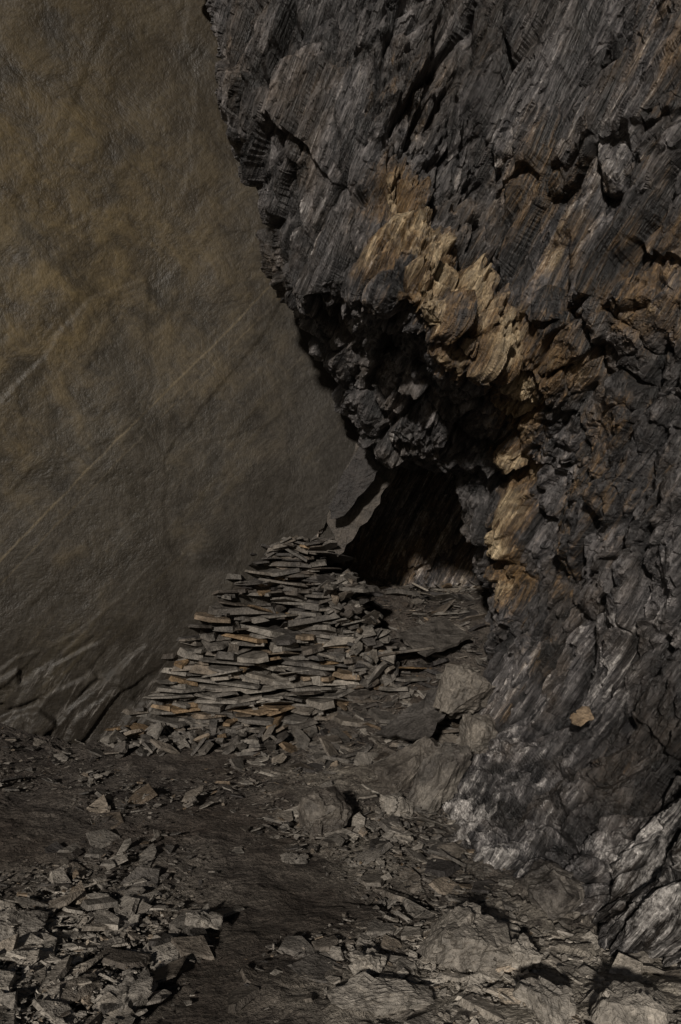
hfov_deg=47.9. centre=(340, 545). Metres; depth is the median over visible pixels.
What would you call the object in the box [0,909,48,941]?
slate boulder
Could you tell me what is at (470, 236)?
slate rock wall
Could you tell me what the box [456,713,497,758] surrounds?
slate boulder
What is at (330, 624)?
dry stone slate stack
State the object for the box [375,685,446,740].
leaning slate slab
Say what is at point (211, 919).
slate boulder
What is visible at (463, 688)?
slate boulder
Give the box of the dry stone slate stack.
[100,534,434,758]
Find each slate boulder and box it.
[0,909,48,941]
[99,967,157,1012]
[184,911,223,929]
[280,852,309,863]
[297,785,352,839]
[327,972,433,1015]
[347,948,386,974]
[372,734,438,792]
[379,793,414,817]
[406,742,472,817]
[416,901,511,972]
[433,663,495,718]
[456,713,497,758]
[508,933,542,969]
[512,976,576,1023]
[518,859,584,920]
[569,706,593,726]
[589,980,673,1023]
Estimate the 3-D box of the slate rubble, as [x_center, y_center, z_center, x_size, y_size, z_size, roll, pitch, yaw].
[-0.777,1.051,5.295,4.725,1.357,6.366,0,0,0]
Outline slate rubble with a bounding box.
[0,580,680,1023]
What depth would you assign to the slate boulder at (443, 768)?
4.53 m
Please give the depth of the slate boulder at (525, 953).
2.81 m
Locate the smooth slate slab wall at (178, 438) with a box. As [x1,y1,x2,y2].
[0,0,399,743]
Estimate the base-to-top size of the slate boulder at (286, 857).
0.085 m
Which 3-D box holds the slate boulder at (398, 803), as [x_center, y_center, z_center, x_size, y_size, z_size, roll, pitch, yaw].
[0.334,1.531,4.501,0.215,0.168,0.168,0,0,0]
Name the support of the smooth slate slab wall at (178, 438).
on the ground
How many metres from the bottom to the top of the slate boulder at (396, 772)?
0.365 m
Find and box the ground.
[0,588,680,1023]
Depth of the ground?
3.83 m
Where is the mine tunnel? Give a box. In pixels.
[299,465,483,645]
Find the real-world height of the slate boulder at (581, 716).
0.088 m
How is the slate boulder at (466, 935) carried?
on the slate rubble
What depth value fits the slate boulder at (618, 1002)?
2.38 m
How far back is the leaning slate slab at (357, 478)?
6.25 m
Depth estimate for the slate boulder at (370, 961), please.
2.81 m
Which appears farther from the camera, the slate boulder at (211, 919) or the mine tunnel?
the mine tunnel
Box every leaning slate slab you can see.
[327,443,397,556]
[329,446,381,518]
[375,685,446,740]
[396,616,471,656]
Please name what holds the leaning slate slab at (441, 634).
on the dry stone slate stack
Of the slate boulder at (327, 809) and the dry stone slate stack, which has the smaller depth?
the slate boulder at (327, 809)
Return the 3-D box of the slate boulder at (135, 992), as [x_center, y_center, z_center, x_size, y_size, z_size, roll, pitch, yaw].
[-0.723,1.541,2.625,0.155,0.095,0.186,0,0,44]
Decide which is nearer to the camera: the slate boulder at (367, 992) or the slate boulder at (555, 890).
the slate boulder at (367, 992)
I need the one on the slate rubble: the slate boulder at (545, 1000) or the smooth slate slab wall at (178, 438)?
the slate boulder at (545, 1000)
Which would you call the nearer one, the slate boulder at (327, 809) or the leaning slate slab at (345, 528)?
the slate boulder at (327, 809)
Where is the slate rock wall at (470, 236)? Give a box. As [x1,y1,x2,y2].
[206,0,680,969]
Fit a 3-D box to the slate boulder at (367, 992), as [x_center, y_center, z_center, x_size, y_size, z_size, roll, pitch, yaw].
[0.138,1.547,2.647,0.371,0.082,0.195,0,0,0]

